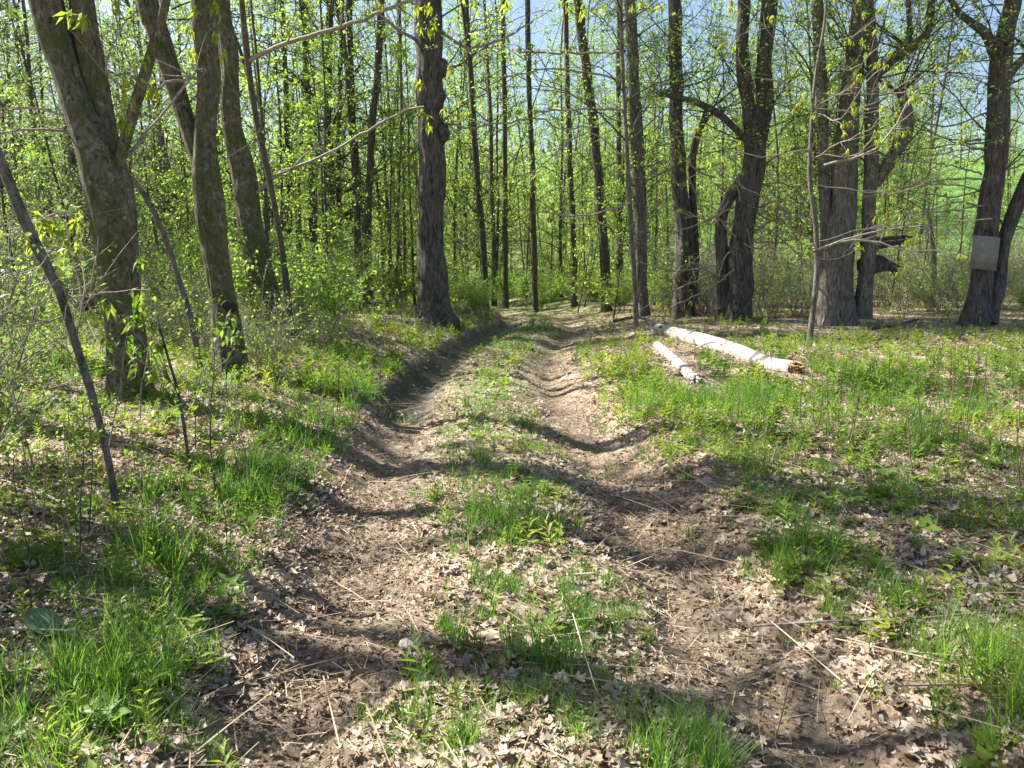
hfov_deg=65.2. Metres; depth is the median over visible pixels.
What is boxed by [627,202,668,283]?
sapling
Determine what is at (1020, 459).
dead stalk
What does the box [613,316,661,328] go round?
fallen branch
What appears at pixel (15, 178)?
sapling
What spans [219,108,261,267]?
sapling
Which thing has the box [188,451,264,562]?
seedling
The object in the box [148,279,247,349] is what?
brush
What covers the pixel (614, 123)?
tree
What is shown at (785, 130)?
tree
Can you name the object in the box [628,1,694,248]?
tree
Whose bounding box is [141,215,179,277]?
shrub
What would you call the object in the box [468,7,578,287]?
tree
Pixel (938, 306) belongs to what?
brush
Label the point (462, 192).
sapling
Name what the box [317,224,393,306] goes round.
shrub
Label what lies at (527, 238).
sapling
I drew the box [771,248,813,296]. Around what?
brush
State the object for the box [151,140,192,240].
sapling
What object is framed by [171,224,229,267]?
shrub
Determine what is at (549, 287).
shrub
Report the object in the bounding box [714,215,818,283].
brush
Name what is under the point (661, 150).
tree
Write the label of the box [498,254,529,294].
shrub
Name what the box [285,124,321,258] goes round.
sapling
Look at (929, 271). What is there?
shrub
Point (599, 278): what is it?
shrub
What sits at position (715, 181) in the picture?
sapling
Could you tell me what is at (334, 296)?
shrub
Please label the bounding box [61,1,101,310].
tree
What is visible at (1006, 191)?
sapling
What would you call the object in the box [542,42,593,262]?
tree
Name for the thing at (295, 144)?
sapling
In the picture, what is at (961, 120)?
tree
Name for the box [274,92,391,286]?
sapling
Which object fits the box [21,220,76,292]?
shrub
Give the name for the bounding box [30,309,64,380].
seedling
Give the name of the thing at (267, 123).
tree
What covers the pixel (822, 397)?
dead stalk
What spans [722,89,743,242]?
sapling
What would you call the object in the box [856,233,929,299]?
brush
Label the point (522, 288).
shrub
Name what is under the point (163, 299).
seedling
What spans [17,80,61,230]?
tree
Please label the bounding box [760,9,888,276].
tree
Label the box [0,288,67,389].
seedling
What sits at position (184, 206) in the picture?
sapling
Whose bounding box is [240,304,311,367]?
brush
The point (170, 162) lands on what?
sapling
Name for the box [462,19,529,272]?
tree
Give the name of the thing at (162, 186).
sapling
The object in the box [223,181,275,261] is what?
sapling
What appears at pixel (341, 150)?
sapling
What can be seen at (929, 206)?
tree
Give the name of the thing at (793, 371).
dead stalk
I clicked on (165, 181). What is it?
sapling
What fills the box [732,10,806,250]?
tree
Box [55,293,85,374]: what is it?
seedling
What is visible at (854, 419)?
dead stalk
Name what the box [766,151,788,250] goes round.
sapling
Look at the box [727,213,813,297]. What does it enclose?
brush
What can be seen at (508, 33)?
tree
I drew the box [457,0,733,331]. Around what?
tree
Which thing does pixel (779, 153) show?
tree
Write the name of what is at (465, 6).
tree
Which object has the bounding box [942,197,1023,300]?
brush
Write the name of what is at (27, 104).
tree
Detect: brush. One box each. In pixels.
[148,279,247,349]
[165,262,321,370]
[165,283,210,340]
[175,276,250,325]
[180,259,315,362]
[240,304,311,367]
[241,314,286,364]
[242,302,270,339]
[253,276,329,338]
[279,282,305,321]
[292,316,326,345]
[303,303,359,351]
[604,199,774,315]
[630,205,764,312]
[642,212,762,316]
[648,206,730,268]
[652,225,763,307]
[656,229,753,279]
[664,241,767,312]
[670,209,804,298]
[695,271,712,312]
[699,208,788,280]
[699,253,753,310]
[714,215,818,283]
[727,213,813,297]
[730,220,813,312]
[752,222,818,315]
[752,278,793,314]
[753,240,801,302]
[757,224,818,317]
[760,271,803,310]
[766,195,925,287]
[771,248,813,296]
[774,278,808,307]
[778,255,813,301]
[780,273,812,312]
[794,210,957,306]
[853,228,935,307]
[853,229,918,291]
[853,250,907,305]
[855,209,973,294]
[855,213,939,298]
[856,173,1012,313]
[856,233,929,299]
[874,256,930,310]
[879,252,950,296]
[890,221,971,280]
[898,276,928,304]
[899,247,1012,312]
[908,212,1023,306]
[912,256,962,303]
[920,200,1023,293]
[924,234,1023,300]
[925,230,1012,291]
[936,212,1022,287]
[938,273,1006,300]
[939,216,1023,305]
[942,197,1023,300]
[1005,230,1022,302]
[1007,230,1023,306]
[1007,264,1023,304]
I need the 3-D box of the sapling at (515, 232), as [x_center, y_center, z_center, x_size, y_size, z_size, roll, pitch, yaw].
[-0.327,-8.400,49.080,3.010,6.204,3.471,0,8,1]
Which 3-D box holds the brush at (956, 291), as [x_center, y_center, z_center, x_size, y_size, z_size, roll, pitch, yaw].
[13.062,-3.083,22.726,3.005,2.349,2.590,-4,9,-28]
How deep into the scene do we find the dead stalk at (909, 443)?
5.73 m
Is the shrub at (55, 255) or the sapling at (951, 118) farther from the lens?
the sapling at (951, 118)
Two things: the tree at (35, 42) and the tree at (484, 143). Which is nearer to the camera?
the tree at (35, 42)
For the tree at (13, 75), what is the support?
on the ground at (398, 388)
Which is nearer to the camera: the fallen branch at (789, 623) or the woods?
the fallen branch at (789, 623)
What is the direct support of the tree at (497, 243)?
on the ground at (398, 388)
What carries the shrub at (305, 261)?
on the ground at (398, 388)
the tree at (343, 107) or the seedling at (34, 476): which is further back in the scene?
the tree at (343, 107)
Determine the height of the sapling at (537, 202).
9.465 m
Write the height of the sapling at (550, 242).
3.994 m
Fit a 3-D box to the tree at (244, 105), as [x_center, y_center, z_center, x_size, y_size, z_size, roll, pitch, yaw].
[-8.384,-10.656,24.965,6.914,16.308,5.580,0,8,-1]
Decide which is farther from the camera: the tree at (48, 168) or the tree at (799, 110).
the tree at (799, 110)
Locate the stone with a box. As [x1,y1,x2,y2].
[398,636,424,649]
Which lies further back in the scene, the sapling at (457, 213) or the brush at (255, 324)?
the sapling at (457, 213)
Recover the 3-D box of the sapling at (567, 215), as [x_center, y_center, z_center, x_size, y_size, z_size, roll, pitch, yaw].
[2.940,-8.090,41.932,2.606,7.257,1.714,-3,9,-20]
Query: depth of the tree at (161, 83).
24.26 m
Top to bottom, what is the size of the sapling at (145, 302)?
1.786 m
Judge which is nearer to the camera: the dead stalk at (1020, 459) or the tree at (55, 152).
the dead stalk at (1020, 459)
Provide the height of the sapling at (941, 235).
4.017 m
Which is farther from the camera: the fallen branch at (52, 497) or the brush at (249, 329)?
the brush at (249, 329)
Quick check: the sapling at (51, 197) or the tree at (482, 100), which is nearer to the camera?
the sapling at (51, 197)
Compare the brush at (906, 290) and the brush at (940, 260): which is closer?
the brush at (906, 290)
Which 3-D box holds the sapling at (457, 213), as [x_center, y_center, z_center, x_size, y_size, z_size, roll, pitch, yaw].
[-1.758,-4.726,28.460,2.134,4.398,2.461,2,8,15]
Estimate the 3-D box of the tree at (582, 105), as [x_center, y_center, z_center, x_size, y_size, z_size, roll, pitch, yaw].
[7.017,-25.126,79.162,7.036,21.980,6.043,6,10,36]
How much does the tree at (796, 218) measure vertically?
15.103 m
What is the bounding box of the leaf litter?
[0,280,1023,767]
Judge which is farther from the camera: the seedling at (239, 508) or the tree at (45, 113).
the tree at (45, 113)
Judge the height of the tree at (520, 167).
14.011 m
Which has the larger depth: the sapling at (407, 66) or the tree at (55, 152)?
the tree at (55, 152)
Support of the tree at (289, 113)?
on the ground at (398, 388)
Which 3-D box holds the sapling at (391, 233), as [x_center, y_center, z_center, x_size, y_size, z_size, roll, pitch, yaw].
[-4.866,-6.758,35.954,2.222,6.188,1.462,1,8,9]
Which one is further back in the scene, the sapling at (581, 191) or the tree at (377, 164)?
the tree at (377, 164)
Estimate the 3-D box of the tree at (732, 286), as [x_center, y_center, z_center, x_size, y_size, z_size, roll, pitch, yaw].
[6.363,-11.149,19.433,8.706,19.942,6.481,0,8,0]
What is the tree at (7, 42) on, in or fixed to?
on the ground at (398, 388)
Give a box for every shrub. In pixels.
[0,79,87,378]
[0,169,126,468]
[0,171,47,293]
[0,183,154,315]
[0,207,44,302]
[0,251,84,337]
[0,289,78,523]
[1,224,52,283]
[1,250,56,309]
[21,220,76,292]
[40,220,182,319]
[68,210,203,330]
[79,246,191,326]
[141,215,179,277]
[141,248,239,350]
[147,227,296,332]
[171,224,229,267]
[183,241,250,306]
[259,237,382,343]
[274,246,329,292]
[276,262,323,318]
[278,227,346,310]
[288,249,362,333]
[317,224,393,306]
[324,264,378,311]
[379,269,417,305]
[445,250,479,302]
[448,279,467,304]
[449,266,486,305]
[450,264,489,306]
[454,273,489,310]
[455,273,496,315]
[475,284,491,308]
[478,269,515,304]
[482,269,526,307]
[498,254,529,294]
[511,267,555,305]
[514,259,559,297]
[525,278,560,307]
[529,280,551,309]
[543,274,564,299]
[544,271,568,300]
[555,270,587,302]
[564,266,596,296]
[570,260,612,301]
[577,257,615,297]
[577,270,600,301]
[588,265,628,297]
[593,264,631,304]
[597,254,649,313]
[611,274,632,303]
[647,261,701,313]
[753,249,791,304]
[753,249,807,306]
[887,251,916,298]
[907,275,948,311]
[919,244,970,306]
[925,257,969,301]
[946,249,1022,303]
[1010,284,1023,309]
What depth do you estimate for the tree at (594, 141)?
26.95 m
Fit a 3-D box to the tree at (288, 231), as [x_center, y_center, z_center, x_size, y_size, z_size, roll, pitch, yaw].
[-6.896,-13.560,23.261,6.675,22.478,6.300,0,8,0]
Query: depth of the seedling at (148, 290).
9.90 m
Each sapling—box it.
[0,0,76,282]
[0,0,99,325]
[0,0,179,317]
[0,0,192,291]
[0,0,197,295]
[0,77,68,282]
[0,84,90,297]
[0,143,51,317]
[0,147,147,511]
[2,150,31,274]
[15,11,199,303]
[15,17,81,276]
[20,43,184,268]
[30,44,181,257]
[34,0,220,296]
[36,79,157,314]
[47,0,277,321]
[47,145,76,262]
[99,0,165,271]
[99,256,264,473]
[106,0,201,302]
[130,173,203,374]
[131,1,233,317]
[132,122,198,257]
[135,166,200,303]
[143,154,193,263]
[144,102,189,247]
[149,0,244,310]
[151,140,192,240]
[164,76,226,243]
[165,198,229,261]
[170,122,195,239]
[195,0,318,299]
[216,0,328,285]
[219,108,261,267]
[220,129,311,294]
[223,0,306,297]
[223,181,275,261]
[225,193,274,307]
[250,0,323,289]
[250,42,323,261]
[262,0,382,297]
[262,29,319,271]
[265,44,319,264]
[268,49,340,304]
[270,13,341,270]
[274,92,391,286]
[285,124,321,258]
[292,0,382,278]
[294,19,358,300]
[298,64,377,269]
[328,0,416,295]
[328,171,404,281]
[348,48,413,302]
[359,97,473,291]
[360,0,449,307]
[362,38,416,298]
[372,128,396,294]
[372,174,416,291]
[373,156,388,285]
[375,4,446,304]
[380,77,451,291]
[387,170,417,295]
[401,181,466,293]
[402,79,451,276]
[402,108,461,292]
[443,101,488,276]
[443,102,476,276]
[443,191,496,297]
[444,107,462,288]
[444,244,460,273]
[445,62,501,292]
[447,108,516,303]
[448,188,498,279]
[460,152,472,264]
[474,201,528,284]
[476,112,517,275]
[487,193,519,271]
[489,198,528,270]
[493,110,553,294]
[499,100,558,278]
[508,112,552,287]
[508,116,569,293]
[510,165,530,291]
[511,216,548,266]
[523,119,566,291]
[530,238,555,275]
[536,205,558,274]
[537,193,558,260]
[537,226,582,280]
[537,230,567,271]
[541,114,588,282]
[541,155,576,280]
[545,161,587,283]
[551,147,631,306]
[551,173,621,312]
[554,165,583,280]
[559,192,614,300]
[561,70,623,301]
[562,140,672,317]
[562,235,582,278]
[568,222,591,267]
[569,233,599,277]
[576,174,591,255]
[582,230,615,295]
[593,213,650,266]
[600,146,624,262]
[603,128,631,274]
[609,182,648,277]
[611,203,661,286]
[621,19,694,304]
[622,62,683,306]
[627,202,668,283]
[646,0,991,348]
[647,95,689,299]
[647,138,685,286]
[648,159,664,257]
[649,218,673,283]
[653,69,718,299]
[655,220,698,282]
[671,122,708,234]
[696,123,732,284]
[697,134,716,260]
[698,157,720,279]
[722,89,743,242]
[761,71,819,291]
[764,102,805,256]
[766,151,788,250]
[784,219,807,278]
[791,175,861,290]
[854,49,959,310]
[855,177,881,261]
[856,112,901,246]
[876,84,928,282]
[876,106,906,291]
[886,170,901,257]
[891,102,971,300]
[908,128,955,270]
[914,217,951,263]
[926,208,936,306]
[931,74,983,301]
[954,166,982,254]
[957,149,1023,267]
[999,83,1023,299]
[999,117,1023,261]
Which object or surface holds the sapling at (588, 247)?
on the ground at (398, 388)
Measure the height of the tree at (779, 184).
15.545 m
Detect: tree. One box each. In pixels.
[0,0,36,276]
[0,0,62,172]
[0,0,62,265]
[0,0,66,237]
[0,0,66,278]
[0,0,68,249]
[0,0,211,403]
[0,1,57,233]
[0,26,51,153]
[0,56,51,219]
[1,22,39,207]
[2,12,42,241]
[7,0,76,224]
[11,0,288,289]
[11,17,62,278]
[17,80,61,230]
[21,0,53,257]
[24,86,74,220]
[29,119,64,221]
[34,0,196,245]
[35,5,68,237]
[39,4,68,249]
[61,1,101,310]
[95,0,185,277]
[99,0,176,245]
[99,13,142,234]
[107,0,304,375]
[111,0,225,236]
[113,0,224,242]
[118,85,154,237]
[120,0,279,258]
[131,8,196,243]
[141,1,196,205]
[143,0,307,283]
[164,0,352,281]
[165,52,283,230]
[168,11,268,236]
[171,0,348,271]
[175,16,277,245]
[176,15,258,158]
[215,0,467,337]
[216,0,376,250]
[216,0,408,261]
[232,0,460,266]
[233,0,375,258]
[235,0,292,171]
[239,0,422,343]
[248,0,371,257]
[249,0,450,304]
[251,77,283,206]
[256,82,305,226]
[258,0,416,275]
[261,100,344,241]
[262,2,348,258]
[264,0,357,81]
[277,0,392,298]
[290,0,463,298]
[292,12,373,256]
[299,1,368,249]
[301,0,366,305]
[303,0,417,302]
[311,3,393,258]
[320,0,367,239]
[334,29,452,299]
[342,148,376,256]
[353,0,452,299]
[361,0,413,187]
[361,0,447,261]
[363,106,397,208]
[372,57,443,266]
[373,0,623,329]
[373,111,418,295]
[376,3,459,250]
[391,103,460,257]
[402,0,581,306]
[404,74,417,246]
[406,0,535,274]
[407,0,513,275]
[407,0,519,302]
[411,34,511,284]
[442,1,494,259]
[443,0,550,309]
[443,0,574,308]
[445,75,482,278]
[449,70,525,265]
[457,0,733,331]
[458,55,518,239]
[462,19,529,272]
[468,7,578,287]
[469,61,533,230]
[474,0,579,311]
[482,0,559,305]
[488,0,616,307]
[488,0,624,297]
[489,0,562,270]
[494,116,541,271]
[498,121,530,229]
[500,104,540,235]
[501,0,614,248]
[538,108,591,220]
[541,0,657,311]
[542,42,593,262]
[542,44,585,292]
[544,0,602,257]
[546,0,640,117]
[551,117,581,240]
[552,0,707,305]
[556,27,613,262]
[559,17,596,231]
[564,8,653,270]
[565,0,701,279]
[569,0,733,316]
[571,93,600,234]
[572,93,612,227]
[575,0,667,303]
[575,133,616,255]
[583,80,645,256]
[584,81,616,224]
[596,0,875,324]
[599,0,806,318]
[601,0,668,244]
[606,2,665,232]
[608,20,712,270]
[622,48,699,280]
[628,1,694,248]
[643,99,669,234]
[653,111,714,216]
[653,125,688,219]
[659,0,735,234]
[669,0,764,253]
[682,46,734,217]
[684,77,716,206]
[685,80,724,236]
[692,33,728,216]
[697,0,819,300]
[698,3,774,235]
[698,18,767,218]
[698,75,790,220]
[702,140,740,227]
[715,34,772,223]
[716,0,817,299]
[725,26,801,254]
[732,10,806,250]
[735,0,1023,326]
[737,87,805,243]
[751,0,837,292]
[752,0,864,294]
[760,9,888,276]
[760,18,810,257]
[766,27,865,239]
[771,36,815,210]
[771,38,809,219]
[771,65,816,224]
[777,10,838,215]
[779,118,794,226]
[783,1,888,263]
[786,32,837,233]
[797,0,915,265]
[798,0,861,169]
[804,42,913,234]
[836,0,921,250]
[856,0,953,264]
[857,24,892,198]
[857,27,946,263]
[861,0,1023,326]
[861,5,943,258]
[861,95,937,233]
[876,0,987,289]
[877,29,940,254]
[879,0,984,269]
[882,82,905,200]
[886,81,941,216]
[908,69,942,207]
[933,64,985,166]
[959,5,1023,202]
[972,81,1023,234]
[972,151,1023,229]
[1009,17,1023,174]
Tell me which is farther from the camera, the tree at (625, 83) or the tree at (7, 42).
the tree at (625, 83)
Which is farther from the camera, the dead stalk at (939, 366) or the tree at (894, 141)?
the tree at (894, 141)
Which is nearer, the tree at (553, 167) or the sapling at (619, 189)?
the sapling at (619, 189)
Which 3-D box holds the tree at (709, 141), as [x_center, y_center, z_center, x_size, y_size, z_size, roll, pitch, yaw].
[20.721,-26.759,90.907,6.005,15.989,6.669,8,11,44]
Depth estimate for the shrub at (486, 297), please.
28.42 m
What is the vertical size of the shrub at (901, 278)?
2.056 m
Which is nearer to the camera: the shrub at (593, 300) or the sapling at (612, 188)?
the shrub at (593, 300)
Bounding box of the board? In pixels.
[969,235,1000,270]
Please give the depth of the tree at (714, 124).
73.91 m
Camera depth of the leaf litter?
4.26 m
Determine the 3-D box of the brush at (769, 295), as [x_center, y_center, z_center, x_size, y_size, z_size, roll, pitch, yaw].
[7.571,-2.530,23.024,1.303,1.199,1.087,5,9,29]
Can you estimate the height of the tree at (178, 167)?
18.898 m
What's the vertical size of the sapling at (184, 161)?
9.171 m
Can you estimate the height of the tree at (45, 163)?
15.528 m
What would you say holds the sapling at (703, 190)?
on the ground at (398, 388)
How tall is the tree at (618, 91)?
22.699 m
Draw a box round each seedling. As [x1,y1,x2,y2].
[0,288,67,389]
[0,319,69,473]
[0,351,65,528]
[0,364,28,434]
[0,438,81,536]
[0,444,31,607]
[0,480,19,565]
[3,288,53,405]
[24,423,114,568]
[27,332,63,411]
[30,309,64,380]
[39,331,62,385]
[45,425,77,542]
[46,339,84,444]
[53,392,111,531]
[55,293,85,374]
[58,387,120,551]
[86,320,135,447]
[109,407,170,532]
[114,419,170,492]
[118,288,197,421]
[120,488,176,539]
[128,427,161,514]
[141,278,149,322]
[146,295,179,383]
[151,321,257,500]
[182,297,215,383]
[182,312,222,449]
[184,327,199,368]
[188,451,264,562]
[190,348,273,483]
[196,292,241,384]
[198,355,245,442]
[199,376,250,485]
[200,332,218,418]
[208,367,243,430]
[243,337,292,408]
[253,342,274,368]
[258,306,288,380]
[263,345,275,392]
[298,367,335,456]
[321,328,366,413]
[332,354,377,411]
[369,282,406,379]
[679,330,693,344]
[895,305,911,342]
[930,347,946,391]
[948,337,955,370]
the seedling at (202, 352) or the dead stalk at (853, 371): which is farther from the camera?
the dead stalk at (853, 371)
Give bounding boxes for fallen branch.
[3,628,209,640]
[16,488,94,520]
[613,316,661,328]
[687,342,739,359]
[752,611,993,626]
[753,316,779,319]
[868,318,917,329]
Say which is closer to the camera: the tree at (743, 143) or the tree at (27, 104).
the tree at (27, 104)
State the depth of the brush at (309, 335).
13.03 m
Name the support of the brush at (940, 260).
on the ground at (398, 388)
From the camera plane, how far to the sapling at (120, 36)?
19.68 m
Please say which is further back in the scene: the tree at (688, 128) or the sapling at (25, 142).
the tree at (688, 128)
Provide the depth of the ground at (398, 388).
4.37 m
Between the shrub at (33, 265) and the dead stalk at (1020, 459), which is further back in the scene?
the shrub at (33, 265)
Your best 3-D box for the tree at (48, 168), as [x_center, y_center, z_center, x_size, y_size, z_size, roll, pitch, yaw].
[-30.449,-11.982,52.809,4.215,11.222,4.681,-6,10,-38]
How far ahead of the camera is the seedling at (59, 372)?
6.95 m
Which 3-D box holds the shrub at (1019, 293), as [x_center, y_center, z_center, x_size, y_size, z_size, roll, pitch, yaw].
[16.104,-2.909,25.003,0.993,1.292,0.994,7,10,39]
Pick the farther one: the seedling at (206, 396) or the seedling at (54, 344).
the seedling at (54, 344)
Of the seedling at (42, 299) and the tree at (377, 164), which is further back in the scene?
the tree at (377, 164)
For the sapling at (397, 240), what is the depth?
22.18 m
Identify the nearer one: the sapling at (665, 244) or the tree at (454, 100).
the sapling at (665, 244)
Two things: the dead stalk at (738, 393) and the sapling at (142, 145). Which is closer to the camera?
the dead stalk at (738, 393)
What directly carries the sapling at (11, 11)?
on the ground at (398, 388)
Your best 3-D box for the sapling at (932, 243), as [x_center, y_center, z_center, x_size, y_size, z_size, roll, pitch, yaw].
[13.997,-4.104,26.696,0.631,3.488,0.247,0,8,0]
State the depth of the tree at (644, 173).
25.98 m
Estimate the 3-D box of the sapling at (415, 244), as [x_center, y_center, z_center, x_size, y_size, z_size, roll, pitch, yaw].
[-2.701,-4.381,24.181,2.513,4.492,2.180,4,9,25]
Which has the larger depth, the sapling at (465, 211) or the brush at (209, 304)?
the sapling at (465, 211)
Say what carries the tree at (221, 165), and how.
on the ground at (398, 388)
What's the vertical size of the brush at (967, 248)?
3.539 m
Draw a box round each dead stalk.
[736,375,745,415]
[786,349,793,395]
[794,364,806,418]
[804,339,813,375]
[808,348,813,392]
[808,379,817,426]
[817,370,828,425]
[826,373,832,426]
[839,368,843,402]
[847,385,860,439]
[847,390,861,449]
[849,353,857,391]
[889,352,892,387]
[906,409,917,475]
[916,381,926,428]
[934,343,942,389]
[946,360,956,414]
[955,415,971,471]
[961,371,975,426]
[964,354,971,406]
[985,358,988,415]
[1015,376,1023,440]
[1016,417,1023,491]
[1016,443,1023,479]
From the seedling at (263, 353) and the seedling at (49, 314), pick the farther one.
the seedling at (263, 353)
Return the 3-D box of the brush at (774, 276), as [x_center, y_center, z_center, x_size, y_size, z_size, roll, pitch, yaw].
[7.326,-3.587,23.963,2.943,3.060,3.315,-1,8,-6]
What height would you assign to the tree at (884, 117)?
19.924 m
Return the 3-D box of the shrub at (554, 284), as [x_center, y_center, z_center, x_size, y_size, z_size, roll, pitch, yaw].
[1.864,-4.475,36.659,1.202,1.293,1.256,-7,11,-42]
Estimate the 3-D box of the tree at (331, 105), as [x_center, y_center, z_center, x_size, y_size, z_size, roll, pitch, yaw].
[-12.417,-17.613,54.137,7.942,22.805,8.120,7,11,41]
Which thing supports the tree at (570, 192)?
on the ground at (398, 388)
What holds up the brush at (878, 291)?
on the ground at (398, 388)
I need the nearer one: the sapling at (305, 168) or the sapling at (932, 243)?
the sapling at (305, 168)
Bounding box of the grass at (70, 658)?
[0,282,1023,767]
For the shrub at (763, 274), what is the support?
on the ground at (398, 388)
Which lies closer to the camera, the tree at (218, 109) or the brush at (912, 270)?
the brush at (912, 270)
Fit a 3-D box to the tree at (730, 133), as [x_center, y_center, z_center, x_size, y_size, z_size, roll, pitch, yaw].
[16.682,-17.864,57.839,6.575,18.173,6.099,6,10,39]
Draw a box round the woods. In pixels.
[15,92,1023,245]
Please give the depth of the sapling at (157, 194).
14.40 m
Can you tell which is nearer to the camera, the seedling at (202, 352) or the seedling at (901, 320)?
the seedling at (202, 352)
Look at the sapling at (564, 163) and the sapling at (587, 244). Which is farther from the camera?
the sapling at (564, 163)
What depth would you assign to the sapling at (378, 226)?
39.51 m
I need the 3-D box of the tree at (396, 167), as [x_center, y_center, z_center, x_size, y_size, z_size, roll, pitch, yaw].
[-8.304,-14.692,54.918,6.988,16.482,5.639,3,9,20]
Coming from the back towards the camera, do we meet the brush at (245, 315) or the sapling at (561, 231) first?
the sapling at (561, 231)
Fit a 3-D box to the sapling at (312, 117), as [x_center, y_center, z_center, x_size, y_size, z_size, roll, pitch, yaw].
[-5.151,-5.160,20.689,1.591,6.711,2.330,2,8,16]
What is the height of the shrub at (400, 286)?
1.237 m
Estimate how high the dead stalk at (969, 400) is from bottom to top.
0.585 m
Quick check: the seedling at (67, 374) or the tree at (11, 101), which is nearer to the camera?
the seedling at (67, 374)
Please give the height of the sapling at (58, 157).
6.255 m
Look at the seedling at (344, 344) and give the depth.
8.25 m
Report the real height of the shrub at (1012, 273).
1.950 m
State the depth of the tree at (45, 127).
32.62 m
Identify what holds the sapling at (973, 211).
on the ground at (398, 388)
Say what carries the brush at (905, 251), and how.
on the ground at (398, 388)
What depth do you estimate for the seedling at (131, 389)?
6.14 m
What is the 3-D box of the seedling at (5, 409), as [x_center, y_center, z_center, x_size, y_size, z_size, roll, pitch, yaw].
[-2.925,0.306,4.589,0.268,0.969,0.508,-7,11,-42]
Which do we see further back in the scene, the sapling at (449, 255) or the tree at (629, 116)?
the tree at (629, 116)
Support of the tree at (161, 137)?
on the ground at (398, 388)
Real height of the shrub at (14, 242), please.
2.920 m
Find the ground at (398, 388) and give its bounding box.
[0,156,1023,767]
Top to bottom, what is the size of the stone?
0.061 m
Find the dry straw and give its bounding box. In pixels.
[0,309,1023,767]
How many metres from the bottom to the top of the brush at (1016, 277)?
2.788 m
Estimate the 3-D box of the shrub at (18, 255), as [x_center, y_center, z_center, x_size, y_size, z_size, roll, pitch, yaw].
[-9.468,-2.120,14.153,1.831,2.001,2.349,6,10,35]
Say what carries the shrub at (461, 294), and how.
on the ground at (398, 388)
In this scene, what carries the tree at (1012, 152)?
on the ground at (398, 388)
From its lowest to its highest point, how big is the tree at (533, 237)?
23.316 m
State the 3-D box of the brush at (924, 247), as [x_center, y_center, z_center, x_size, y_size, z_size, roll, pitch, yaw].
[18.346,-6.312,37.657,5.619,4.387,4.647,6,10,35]
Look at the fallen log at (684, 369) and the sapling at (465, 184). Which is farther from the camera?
the sapling at (465, 184)
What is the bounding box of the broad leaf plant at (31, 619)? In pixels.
[22,608,70,640]
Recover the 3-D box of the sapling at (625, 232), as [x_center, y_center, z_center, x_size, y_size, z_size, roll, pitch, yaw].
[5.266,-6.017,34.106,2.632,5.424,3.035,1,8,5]
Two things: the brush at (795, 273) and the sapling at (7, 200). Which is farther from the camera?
the brush at (795, 273)
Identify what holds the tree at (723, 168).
on the ground at (398, 388)
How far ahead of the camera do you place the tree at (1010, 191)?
30.27 m
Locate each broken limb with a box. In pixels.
[857,255,903,275]
[859,235,912,250]
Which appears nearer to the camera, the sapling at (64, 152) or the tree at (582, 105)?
the sapling at (64, 152)
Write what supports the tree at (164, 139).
on the ground at (398, 388)
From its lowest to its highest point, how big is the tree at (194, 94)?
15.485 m
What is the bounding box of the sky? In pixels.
[0,0,1023,232]
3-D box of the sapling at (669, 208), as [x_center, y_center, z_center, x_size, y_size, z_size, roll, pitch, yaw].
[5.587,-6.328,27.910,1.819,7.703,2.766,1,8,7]
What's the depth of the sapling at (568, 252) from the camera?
42.09 m
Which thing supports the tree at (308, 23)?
on the ground at (398, 388)
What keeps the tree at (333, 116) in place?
on the ground at (398, 388)
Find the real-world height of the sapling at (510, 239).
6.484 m
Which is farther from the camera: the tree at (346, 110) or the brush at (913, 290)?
the tree at (346, 110)
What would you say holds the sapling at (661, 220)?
on the ground at (398, 388)
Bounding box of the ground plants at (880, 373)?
[0,279,1023,767]
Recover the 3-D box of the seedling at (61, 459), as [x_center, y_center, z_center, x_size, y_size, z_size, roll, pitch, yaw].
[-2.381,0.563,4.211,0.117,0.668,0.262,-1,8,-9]
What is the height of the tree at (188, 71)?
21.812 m
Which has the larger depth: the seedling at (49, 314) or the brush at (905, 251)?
the brush at (905, 251)
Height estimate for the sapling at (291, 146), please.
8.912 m
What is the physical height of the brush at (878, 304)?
3.621 m
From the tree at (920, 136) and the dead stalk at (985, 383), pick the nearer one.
the dead stalk at (985, 383)
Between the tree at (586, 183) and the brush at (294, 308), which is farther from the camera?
the tree at (586, 183)
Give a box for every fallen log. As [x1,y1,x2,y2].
[651,323,808,374]
[653,342,700,385]
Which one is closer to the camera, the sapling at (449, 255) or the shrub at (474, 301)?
the shrub at (474, 301)
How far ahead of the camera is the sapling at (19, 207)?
4.70 m
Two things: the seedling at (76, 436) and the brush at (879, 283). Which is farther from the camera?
the brush at (879, 283)
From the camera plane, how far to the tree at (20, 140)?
31.37 m
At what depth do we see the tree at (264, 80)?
38.48 m
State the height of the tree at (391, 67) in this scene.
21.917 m
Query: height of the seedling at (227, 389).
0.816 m
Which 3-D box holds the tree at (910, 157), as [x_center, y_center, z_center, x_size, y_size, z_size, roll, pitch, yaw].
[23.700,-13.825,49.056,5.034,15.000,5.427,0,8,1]
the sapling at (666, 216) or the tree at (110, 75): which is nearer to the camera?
the sapling at (666, 216)
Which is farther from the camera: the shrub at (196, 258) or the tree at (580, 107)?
the tree at (580, 107)
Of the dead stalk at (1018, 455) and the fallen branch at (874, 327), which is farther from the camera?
the fallen branch at (874, 327)
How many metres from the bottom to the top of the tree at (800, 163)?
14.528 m
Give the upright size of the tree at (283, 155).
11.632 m
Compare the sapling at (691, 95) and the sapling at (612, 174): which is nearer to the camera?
the sapling at (691, 95)
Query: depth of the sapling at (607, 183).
30.10 m
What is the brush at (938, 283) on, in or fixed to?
on the ground at (398, 388)
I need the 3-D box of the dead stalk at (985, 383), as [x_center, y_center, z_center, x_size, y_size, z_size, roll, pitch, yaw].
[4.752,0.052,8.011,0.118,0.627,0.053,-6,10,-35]
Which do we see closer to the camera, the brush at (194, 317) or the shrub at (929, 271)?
the brush at (194, 317)
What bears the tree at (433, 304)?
on the ground at (398, 388)

